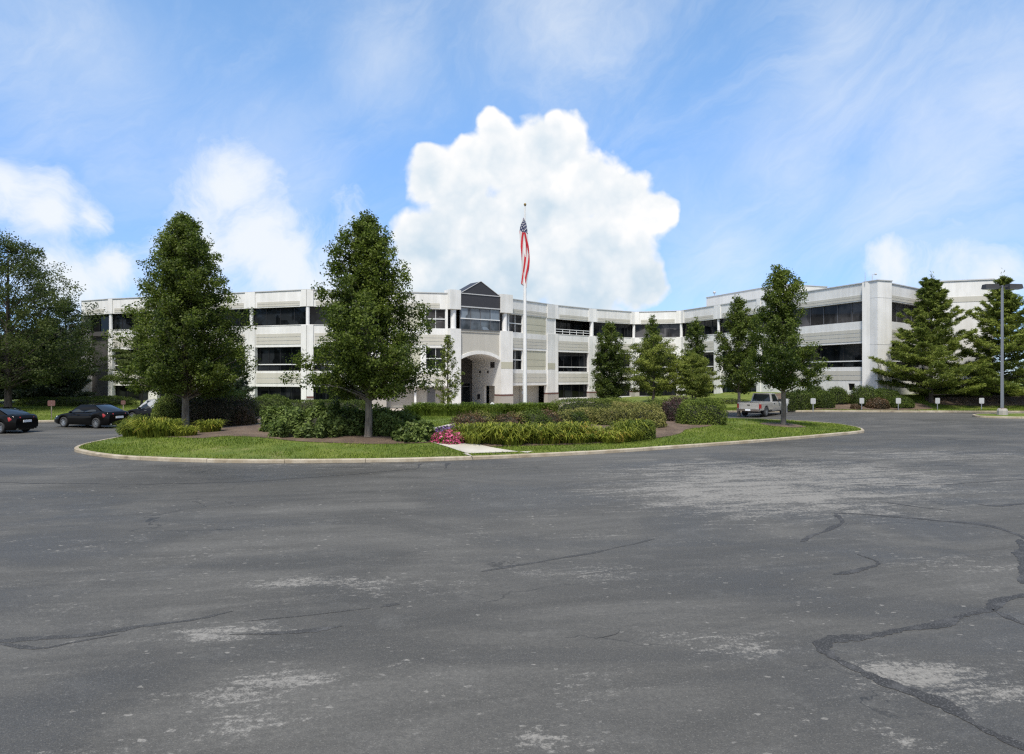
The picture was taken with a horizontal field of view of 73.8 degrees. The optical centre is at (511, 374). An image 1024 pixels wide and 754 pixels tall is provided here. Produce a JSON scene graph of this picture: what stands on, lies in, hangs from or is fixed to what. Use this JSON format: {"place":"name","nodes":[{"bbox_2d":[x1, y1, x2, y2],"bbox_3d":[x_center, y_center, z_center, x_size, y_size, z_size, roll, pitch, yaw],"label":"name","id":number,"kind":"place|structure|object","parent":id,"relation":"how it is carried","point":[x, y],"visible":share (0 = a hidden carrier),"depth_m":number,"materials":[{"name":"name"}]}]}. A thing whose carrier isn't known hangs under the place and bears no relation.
{"place":"outdoors","nodes":[
{"label":"outdoors","id":0,"kind":"place"},
{"bbox_2d":[0,399,144,419],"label":"lawn","id":1,"kind":"structure","parent":0,"point":[42,413],"depth_m":57.50,"materials":[{"name":"plant"}]},
{"bbox_2d":[12,315,98,399],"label":"evergreen tree","id":2,"kind":"object","parent":1,"relation":"on","point":[76,385],"visible":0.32,"depth_m":65.24,"materials":[{"name":"green plant"}]},
{"bbox_2d":[0,229,129,406],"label":"old locust tree","id":3,"kind":"object","parent":1,"relation":"on","point":[11,342],"visible":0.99,"depth_m":56.66,"materials":[{"name":"green plant"}]},
{"bbox_2d":[12,396,117,406],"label":"hedge","id":4,"kind":"object","parent":1,"relation":"on","point":[61,401],"visible":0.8,"depth_m":61.64,"materials":[{"name":"green plant"}]},
{"bbox_2d":[27,296,108,381],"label":"maple tree","id":5,"kind":"object","parent":1,"relation":"on","point":[73,315],"visible":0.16,"depth_m":74.14,"materials":[{"name":"green plant"}]},
{"bbox_2d":[79,395,138,405],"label":"hedge","id":6,"kind":"object","parent":1,"relation":"on","point":[119,399],"visible":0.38,"depth_m":63.89,"materials":[{"name":"green plant"}]},
{"bbox_2d":[100,337,153,404],"bbox_3d":[-32.792,-0.291,59.866,7.897,6.783,6.679,0,0,0],"label":"layered tree","id":7,"kind":"object","parent":1,"relation":"on","point":[126,360],"visible":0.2,"depth_m":58.88,"materials":[{"name":"green plant"}]},
{"bbox_2d":[225,359,255,398],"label":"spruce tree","id":8,"kind":"object","parent":1,"relation":"on","point":[242,386],"visible":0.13,"depth_m":58.04,"materials":[{"name":"green plant"}]},
{"bbox_2d":[290,399,364,411],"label":"hedge","id":9,"kind":"object","parent":1,"relation":"on","point":[303,404],"visible":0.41,"depth_m":59.58,"materials":[{"name":"green plant"}]},
{"bbox_2d":[79,415,860,458],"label":"island lawn","id":10,"kind":"structure","parent":0,"point":[314,445],"depth_m":28.88,"materials":[{"name":"plant"}]},
{"bbox_2d":[170,419,429,443],"bbox_3d":[-13.722,2.983,37.036,11.262,0.363,23.494,0,0,-36],"label":"mulch bed","id":11,"kind":"object","parent":10,"relation":"on","point":[251,430],"visible":0.2,"depth_m":31.33,"materials":[{"name":"soil"}]},
{"bbox_2d":[110,419,146,436],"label":"daylily clump","id":12,"kind":"object","parent":11,"relation":"on","point":[125,431],"visible":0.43,"depth_m":34.88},
{"bbox_2d":[121,417,169,437],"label":"daylily clump","id":13,"kind":"object","parent":11,"relation":"on","point":[145,431],"visible":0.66,"depth_m":33.18,"materials":[{"name":"plant"}]},
{"bbox_2d":[138,418,187,437],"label":"daylily clump","id":14,"kind":"object","parent":11,"relation":"on","point":[160,429],"visible":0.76,"depth_m":32.78,"materials":[{"name":"plant"}]},
{"bbox_2d":[150,395,181,419],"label":"clipped hedge","id":15,"kind":"object","parent":11,"relation":"on","point":[161,410],"visible":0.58,"depth_m":39.57,"materials":[{"name":"green plant"}]},
{"bbox_2d":[100,211,260,426],"bbox_3d":[-17.648,-2.858,37.484,7.296,12.211,7.790,0,0,0],"label":"pear tree","id":16,"kind":"object","parent":11,"relation":"on","point":[181,300],"visible":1,"depth_m":36.19,"materials":[{"name":"green plant"}]},
{"bbox_2d":[170,424,200,436],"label":"daylily clump","id":17,"kind":"object","parent":11,"relation":"on","point":[190,430],"visible":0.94,"depth_m":32.31,"materials":[{"name":"plant"}]},
{"bbox_2d":[152,388,261,426],"bbox_3d":[-18.340,1.923,41.032,6.339,2.566,2.994,0,0,3],"label":"clipped hedge","id":18,"kind":"object","parent":11,"relation":"on","point":[224,407],"visible":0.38,"depth_m":39.94,"materials":[{"name":"green plant"}]},
{"bbox_2d":[188,419,228,431],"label":"daylily clump","id":19,"kind":"object","parent":11,"relation":"on","point":[211,425],"visible":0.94,"depth_m":34.44,"materials":[{"name":"plant"}]},
{"bbox_2d":[234,404,255,425],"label":"russet shrub","id":20,"kind":"object","parent":11,"relation":"on","point":[249,416],"visible":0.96,"depth_m":39.73,"materials":[{"name":"brown plant"}]},
{"bbox_2d":[251,394,292,415],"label":"round shrub","id":21,"kind":"object","parent":11,"relation":"on","point":[266,400],"visible":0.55,"depth_m":55.20,"materials":[{"name":"green plant"}]},
{"bbox_2d":[258,403,295,431],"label":"viburnum shrub","id":22,"kind":"object","parent":11,"relation":"on","point":[270,415],"visible":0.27,"depth_m":34.07,"materials":[{"name":"green plant"}]},
{"bbox_2d":[267,404,314,437],"bbox_3d":[-10.171,2.131,31.779,2.346,1.580,2.564,0,0,-19],"label":"viburnum shrub","id":23,"kind":"object","parent":11,"relation":"on","point":[288,425],"visible":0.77,"depth_m":30.99,"materials":[{"name":"green plant"}]},
{"bbox_2d":[297,397,350,437],"bbox_3d":[-8.964,1.997,31.985,2.856,1.944,2.925,0,0,0],"label":"viburnum shrub","id":24,"kind":"object","parent":11,"relation":"on","point":[319,418],"visible":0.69,"depth_m":31.33,"materials":[{"name":"green plant"}]},
{"bbox_2d":[330,402,373,435],"bbox_3d":[-7.877,2.125,32.601,2.616,1.642,2.484,0,0,0],"label":"viburnum shrub","id":25,"kind":"object","parent":11,"relation":"on","point":[354,424],"visible":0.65,"depth_m":32.06,"materials":[{"name":"green plant"}]},
{"bbox_2d":[279,209,443,436],"bbox_3d":[-6.860,-2.362,31.137,7.033,10.692,6.707,0,0,-23],"label":"pear tree","id":26,"kind":"object","parent":11,"relation":"on","point":[358,335],"visible":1,"depth_m":30.48,"materials":[{"name":"green plant"}]},
{"bbox_2d":[372,409,416,436],"bbox_3d":[-5.502,2.275,32.209,2.345,1.323,2.321,0,0,0],"label":"viburnum shrub","id":27,"kind":"object","parent":11,"relation":"on","point":[384,424],"visible":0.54,"depth_m":31.49,"materials":[{"name":"green plant"}]},
{"bbox_2d":[372,402,422,427],"bbox_3d":[-6.327,2.177,35.702,3.187,1.548,2.798,0,0,0],"label":"viburnum shrub","id":28,"kind":"object","parent":11,"relation":"on","point":[376,409],"visible":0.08,"depth_m":35.31,"materials":[{"name":"green plant"}]},
{"bbox_2d":[390,417,435,441],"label":"viburnum shrub","id":29,"kind":"object","parent":11,"relation":"on","point":[423,429],"visible":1,"depth_m":30.00,"materials":[{"name":"green plant"}]},
{"bbox_2d":[522,203,526,402],"bbox_3d":[0.939,-4.673,49.000,0.600,15.360,0.600,0,0,0],"label":"flagpole","id":30,"kind":"object","parent":10,"relation":"on","point":[524,392],"visible":0.65,"depth_m":48.91,"materials":[{"name":"metal"}]},
{"bbox_2d":[520,218,529,287],"bbox_3d":[0.910,-8.779,48.975,0.745,5.028,0.271,0,0,8],"label":"flag","id":31,"kind":"object","parent":30,"relation":"attached to","point":[526,259],"visible":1,"depth_m":48.93,"materials":[{"name":"fabric"}]},
{"bbox_2d":[479,421,710,445],"bbox_3d":[5.588,2.991,41.082,28.561,0.378,13.366,0,0,-44],"label":"mulch bed","id":32,"kind":"object","parent":10,"relation":"on","point":[673,428],"visible":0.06,"depth_m":35.78,"materials":[{"name":"soil"}]},
{"bbox_2d":[450,411,487,424],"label":"perennial","id":33,"kind":"object","parent":32,"relation":"on","point":[469,419],"visible":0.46,"depth_m":33.54,"materials":[{"name":"brown plant"}]},
{"bbox_2d":[458,430,490,443],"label":"daylily clump","id":34,"kind":"object","parent":32,"relation":"on","point":[472,438],"visible":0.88,"depth_m":29.63,"materials":[{"name":"plant"}]},
{"bbox_2d":[467,424,513,443],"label":"daylily clump","id":35,"kind":"object","parent":32,"relation":"on","point":[490,440],"visible":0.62,"depth_m":29.74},
{"bbox_2d":[483,425,522,443],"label":"daylily clump","id":36,"kind":"object","parent":32,"relation":"on","point":[502,435],"visible":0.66,"depth_m":29.62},
{"bbox_2d":[492,410,524,424],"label":"perennial","id":37,"kind":"object","parent":32,"relation":"on","point":[507,418],"visible":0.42,"depth_m":34.37,"materials":[{"name":"brown plant"}]},
{"bbox_2d":[497,434,531,444],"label":"daylily clump","id":38,"kind":"object","parent":32,"relation":"on","point":[515,440],"visible":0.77,"depth_m":29.61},
{"bbox_2d":[495,421,537,441],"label":"daylily clump","id":39,"kind":"object","parent":32,"relation":"on","point":[513,425],"visible":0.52,"depth_m":29.95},
{"bbox_2d":[518,405,553,426],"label":"perennial","id":40,"kind":"object","parent":32,"relation":"on","point":[534,417],"visible":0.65,"depth_m":34.57,"materials":[{"name":"green plant"}]},
{"bbox_2d":[516,422,564,443],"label":"daylily clump","id":41,"kind":"object","parent":32,"relation":"on","point":[537,440],"visible":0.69,"depth_m":30.17,"materials":[{"name":"plant"}]},
{"bbox_2d":[562,409,590,425],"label":"perennial","id":42,"kind":"object","parent":32,"relation":"on","point":[577,417],"visible":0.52,"depth_m":36.08,"materials":[{"name":"green plant"}]},
{"bbox_2d":[548,396,637,413],"bbox_3d":[5.786,2.253,48.501,6.822,1.480,1.995,0,0,-4],"label":"clipped hedge","id":43,"kind":"object","parent":32,"relation":"on","point":[575,403],"visible":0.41,"depth_m":47.92,"materials":[{"name":"green plant"}]},
{"bbox_2d":[591,429,620,442],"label":"daylily clump","id":44,"kind":"object","parent":32,"relation":"on","point":[610,438],"visible":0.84,"depth_m":30.95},
{"bbox_2d":[591,404,631,424],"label":"spirea shrub","id":45,"kind":"object","parent":32,"relation":"on","point":[603,415],"visible":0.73,"depth_m":38.54,"materials":[{"name":"green plant"}]},
{"bbox_2d":[625,419,656,439],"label":"boxwood shrub","id":46,"kind":"object","parent":32,"relation":"on","point":[651,434],"visible":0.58,"depth_m":32.49,"materials":[{"name":"green plant"}]},
{"bbox_2d":[626,400,668,427],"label":"spirea shrub","id":47,"kind":"object","parent":32,"relation":"on","point":[649,411],"visible":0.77,"depth_m":36.97,"materials":[{"name":"green plant"}]},
{"bbox_2d":[660,394,689,420],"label":"barberry shrub","id":48,"kind":"object","parent":32,"relation":"on","point":[671,405],"visible":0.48,"depth_m":41.93,"materials":[{"name":"purple plant"}]},
{"bbox_2d":[674,397,728,424],"bbox_3d":[11.058,2.034,39.800,2.873,1.691,2.127,0,0,-6],"label":"clipped hedge","id":49,"kind":"object","parent":32,"relation":"on","point":[709,412],"visible":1,"depth_m":39.09,"materials":[{"name":"green plant"}]},
{"bbox_2d":[760,423,805,426],"bbox_3d":[15.991,2.954,40.324,2.446,0.176,1.997,0,0,-15],"label":"mulch bed","id":50,"kind":"object","parent":10,"relation":"on","point":[782,425],"visible":0.9,"depth_m":40.22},
{"bbox_2d":[741,264,832,424],"bbox_3d":[15.936,-1.757,40.518,4.743,9.704,5.663,0,0,-28],"label":"pear tree","id":51,"kind":"object","parent":50,"relation":"on","point":[776,360],"visible":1,"depth_m":39.93,"materials":[{"name":"green plant"}]},
{"bbox_2d":[427,424,530,455],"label":"garden path","id":52,"kind":"structure","parent":0,"point":[470,448],"depth_m":28.71,"materials":[{"name":"concrete"}]},
{"bbox_2d":[0,399,1023,753],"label":"asphalt road","id":53,"kind":"structure","parent":0,"point":[722,601],"depth_m":10.12,"materials":[{"name":"asphalt"}]},
{"bbox_2d":[0,407,37,433],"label":"black sedan","id":54,"kind":"object","parent":53,"relation":"on","point":[13,418],"visible":1,"depth_m":38.64,"materials":[{"name":"paint"}]},
{"bbox_2d":[2,634,118,648],"bbox_3d":[-5.603,3.297,8.386,1.315,0.001,0.305,0,0,-12],"label":"asphalt stain","id":55,"kind":"object","parent":53,"relation":"on","point":[18,646],"visible":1,"depth_m":8.32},
{"bbox_2d":[54,404,128,427],"bbox_3d":[-26.697,2.555,43.388,4.785,1.490,2.090,0,0,20],"label":"black sedan","id":56,"kind":"object","parent":53,"relation":"on","point":[96,415],"visible":0.94,"depth_m":42.53,"materials":[{"name":"paint"}]},
{"bbox_2d":[0,611,230,642],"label":"asphalt stain","id":57,"kind":"object","parent":53,"relation":"on","point":[18,639],"visible":1,"depth_m":8.67,"materials":[{"name":"asphalt"}]},
{"bbox_2d":[128,399,158,416],"bbox_3d":[-25.244,2.495,48.547,4.785,1.610,2.090,0,0,20],"label":"dark suv","id":58,"kind":"object","parent":53,"relation":"on","point":[145,407],"visible":0.18,"depth_m":47.90,"materials":[{"name":"paint"}]},
{"bbox_2d":[247,625,341,634],"bbox_3d":[-2.892,3.297,8.755,1.397,0.001,0.170,0,0,-13],"label":"asphalt stain","id":59,"kind":"object","parent":53,"relation":"on","point":[298,631],"visible":1,"depth_m":8.77,"materials":[{"name":"asphalt"}]},
{"bbox_2d":[74,419,863,462],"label":"island kerb","id":60,"kind":"structure","parent":53,"relation":"on","point":[77,449],"depth_m":26.90,"materials":[{"name":"concrete"}]},
{"bbox_2d":[480,539,651,571],"bbox_3d":[1.215,3.297,12.540,4.116,0.001,0.224,0,0,-33],"label":"asphalt crack","id":61,"kind":"object","parent":53,"relation":"on","point":[507,566],"visible":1,"depth_m":12.33,"materials":[{"name":"asphalt"}]},
{"bbox_2d":[736,393,787,416],"bbox_3d":[19.805,2.296,53.815,2.240,1.780,5.455,0,0,44],"label":"pickup truck","id":62,"kind":"object","parent":53,"relation":"on","point":[763,404],"visible":0.85,"depth_m":52.87,"materials":[{"name":"silver metal"}]},
{"bbox_2d":[728,410,1023,412],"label":"bank kerb","id":63,"kind":"structure","parent":53,"relation":"on","point":[894,411],"depth_m":55.01,"materials":[{"name":"concrete"}]},
{"bbox_2d":[812,593,1023,749],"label":"crack seal","id":64,"kind":"object","parent":53,"relation":"on","point":[824,645],"visible":1,"depth_m":7.99,"materials":[{"name":"asphalt"}]},
{"bbox_2d":[835,513,1023,538],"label":"crack seal","id":65,"kind":"object","parent":53,"relation":"on","point":[986,525],"visible":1,"depth_m":15.35,"materials":[{"name":"asphalt"}]},
{"bbox_2d":[1011,539,1023,583],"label":"crack seal","id":66,"kind":"object","parent":53,"relation":"on","point":[1019,553],"visible":1,"depth_m":12.32,"materials":[{"name":"asphalt"}]},
{"bbox_2d":[0,0,1023,374],"label":"sky","id":67,"kind":"structure","parent":0,"point":[661,155],"materials":[{"name":"blue"}]},
{"bbox_2d":[713,294,761,415],"bbox_3d":[17.567,-1.562,52.830,3.967,9.525,3.695,0,0,0],"label":"pear tree","id":68,"kind":"object","parent":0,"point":[730,360],"visible":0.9,"depth_m":52.47,"materials":[{"name":"green plant"}]},
{"bbox_2d":[617,392,1023,410],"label":"lawn","id":69,"kind":"structure","parent":0,"point":[728,395],"depth_m":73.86,"materials":[{"name":"plant"}]},
{"bbox_2d":[618,333,689,400],"bbox_3d":[12.786,-0.297,62.051,7.519,7.094,6.909,0,0,-34],"label":"locust tree","id":70,"kind":"object","parent":69,"relation":"on","point":[651,342],"visible":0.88,"depth_m":61.44,"materials":[{"name":"green plant"}]},
{"bbox_2d":[639,314,668,399],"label":"hornbeam","id":71,"kind":"object","parent":69,"relation":"on","point":[652,327],"visible":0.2,"depth_m":74.77,"materials":[{"name":"green plant"}]},
{"bbox_2d":[664,352,723,397],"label":"locust tree","id":72,"kind":"object","parent":69,"relation":"on","point":[694,387],"visible":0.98,"depth_m":59.01,"materials":[{"name":"green plant"}]},
{"bbox_2d":[680,316,714,397],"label":"hornbeam","id":73,"kind":"object","parent":69,"relation":"on","point":[699,347],"visible":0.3,"depth_m":71.71,"materials":[{"name":"green plant"}]},
{"bbox_2d":[776,393,932,409],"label":"mulch bank","id":74,"kind":"structure","parent":69,"relation":"on","point":[919,406],"depth_m":57.20,"materials":[{"name":"soil"}]},
{"bbox_2d":[792,388,816,409],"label":"bank bush","id":75,"kind":"object","parent":74,"relation":"on","point":[803,400],"visible":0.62,"depth_m":56.88,"materials":[{"name":"green plant"}]},
{"bbox_2d":[813,390,835,408],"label":"bank bush","id":76,"kind":"object","parent":74,"relation":"on","point":[824,399],"visible":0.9,"depth_m":57.06,"materials":[{"name":"green plant"}]},
{"bbox_2d":[826,386,850,403],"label":"bank bush","id":77,"kind":"object","parent":74,"relation":"on","point":[841,396],"visible":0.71,"depth_m":58.40,"materials":[{"name":"green plant"}]},
{"bbox_2d":[848,384,883,405],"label":"bank bush","id":78,"kind":"object","parent":74,"relation":"on","point":[866,393],"visible":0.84,"depth_m":57.84,"materials":[{"name":"green plant"}]},
{"bbox_2d":[865,397,890,408],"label":"bank bush","id":79,"kind":"object","parent":74,"relation":"on","point":[878,403],"visible":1,"depth_m":56.68,"materials":[{"name":"brown plant"}]},
{"bbox_2d":[887,395,915,407],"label":"bank bush","id":80,"kind":"object","parent":74,"relation":"on","point":[907,402],"visible":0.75,"depth_m":56.92,"materials":[{"name":"green plant"}]},
{"bbox_2d":[867,270,998,402],"bbox_3d":[35.888,-3.290,58.752,9.105,11.597,9.142,0,0,-30],"label":"pine tree","id":81,"kind":"object","parent":69,"relation":"on","point":[933,339],"visible":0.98,"depth_m":58.16,"materials":[{"name":"green plant"}]},
{"bbox_2d":[925,396,1023,405],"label":"mulch bank","id":82,"kind":"structure","parent":69,"relation":"on","point":[988,400],"depth_m":59.66,"materials":[{"name":"soil"}]},
{"bbox_2d":[948,270,1023,403],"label":"pine tree","id":83,"kind":"object","parent":69,"relation":"on","point":[986,345],"visible":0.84,"depth_m":57.83,"materials":[{"name":"green plant"}]},
{"bbox_2d":[976,413,1023,416],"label":"peninsula lawn","id":84,"kind":"structure","parent":0,"point":[1016,414],"depth_m":48.54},
{"bbox_2d":[981,284,1022,414],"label":"street lamp","id":85,"kind":"object","parent":84,"relation":"on","point":[1001,410],"visible":0.96,"depth_m":49.23,"materials":[{"name":"grey metal"}]},
{"label":"ground","id":86,"kind":"structure","parent":0,"visible":0},
{"bbox_2d":[62,273,994,407],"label":"office building","id":87,"kind":"structure","parent":86,"relation":"on","point":[850,328],"depth_m":71.83,"materials":[{"name":"concrete"}]},
{"bbox_2d":[91,315,108,331],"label":"window","id":88,"kind":"structure","parent":87,"relation":"in","point":[105,323],"depth_m":79.03,"materials":[{"name":"black glass"}]},
{"bbox_2d":[115,386,147,400],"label":"window","id":89,"kind":"structure","parent":87,"relation":"in","point":[122,391],"depth_m":76.21,"materials":[{"name":"black glass"}]},
{"bbox_2d":[113,313,151,329],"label":"window","id":90,"kind":"structure","parent":87,"relation":"in","point":[119,320],"depth_m":76.45,"materials":[{"name":"black glass"}]},
{"bbox_2d":[257,347,300,370],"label":"window","id":91,"kind":"structure","parent":87,"relation":"in","point":[271,359],"depth_m":69.80,"materials":[{"name":"black glass"}]},
{"bbox_2d":[257,387,300,402],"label":"window","id":92,"kind":"structure","parent":87,"relation":"in","point":[294,393],"depth_m":69.56,"materials":[{"name":"black glass"}]},
{"bbox_2d":[254,307,305,325],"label":"window","id":93,"kind":"structure","parent":87,"relation":"in","point":[287,315],"depth_m":69.62,"materials":[{"name":"black glass"}]},
{"bbox_2d":[310,307,361,324],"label":"window","id":94,"kind":"structure","parent":87,"relation":"in","point":[314,317],"depth_m":68.76,"materials":[{"name":"black glass"}]},
{"bbox_2d":[426,309,445,328],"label":"window","id":95,"kind":"structure","parent":87,"relation":"in","point":[439,315],"depth_m":71.17,"materials":[{"name":"grey glass"}]},
{"bbox_2d":[426,348,445,368],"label":"window","id":96,"kind":"structure","parent":87,"relation":"in","point":[434,351],"depth_m":71.10,"materials":[{"name":"black glass"}]},
{"bbox_2d":[460,307,499,330],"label":"window","id":97,"kind":"structure","parent":87,"relation":"in","point":[470,318],"depth_m":73.31,"materials":[{"name":"grey glass"}]},
{"bbox_2d":[509,314,521,332],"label":"window","id":98,"kind":"structure","parent":87,"relation":"in","point":[515,321],"depth_m":77.50,"materials":[{"name":"grey glass"}]},
{"bbox_2d":[556,321,581,334],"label":"window","id":99,"kind":"structure","parent":87,"relation":"in","point":[571,326],"depth_m":87.84,"materials":[{"name":"black glass"}]},
{"bbox_2d":[558,352,586,371],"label":"window","id":100,"kind":"structure","parent":87,"relation":"in","point":[567,361],"depth_m":86.12,"materials":[{"name":"black glass"}]},
{"bbox_2d":[558,384,586,397],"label":"window","id":101,"kind":"structure","parent":87,"relation":"in","point":[570,390],"depth_m":86.12,"materials":[{"name":"black glass"}]},
{"bbox_2d":[594,322,631,337],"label":"window","id":102,"kind":"structure","parent":87,"relation":"in","point":[625,329],"depth_m":91.48,"materials":[{"name":"black glass"}]},
{"bbox_2d":[635,324,679,337],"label":"window","id":103,"kind":"structure","parent":87,"relation":"in","point":[666,330],"depth_m":91.72,"materials":[{"name":"grey glass"}]},
{"bbox_2d":[683,319,716,336],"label":"window","id":104,"kind":"structure","parent":87,"relation":"in","point":[710,326],"depth_m":85.98,"materials":[{"name":"black glass"}]},
{"bbox_2d":[763,302,861,327],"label":"window","id":105,"kind":"structure","parent":87,"relation":"in","point":[848,312],"depth_m":67.15,"materials":[{"name":"grey glass"}]},
{"bbox_2d":[797,343,861,367],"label":"window","id":106,"kind":"structure","parent":87,"relation":"in","point":[844,355],"depth_m":66.23,"materials":[{"name":"black glass"}]},
{"bbox_2d":[892,302,917,322],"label":"window","id":107,"kind":"structure","parent":87,"relation":"in","point":[896,307],"depth_m":65.84,"materials":[{"name":"grey glass"}]},
{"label":"entrance plaza","id":108,"kind":"structure","parent":0,"visible":0},
{"bbox_2d":[433,334,464,403],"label":"young tree","id":109,"kind":"object","parent":108,"relation":"on","point":[448,342],"visible":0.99,"depth_m":61.84,"materials":[{"name":"green plant"}]},
{"bbox_2d":[589,321,632,402],"bbox_3d":[8.996,-0.879,62.206,3.879,8.258,3.721,0,0,0],"label":"hornbeam","id":110,"kind":"object","parent":108,"relation":"on","point":[609,359],"visible":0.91,"depth_m":61.48,"materials":[{"name":"green plant"}]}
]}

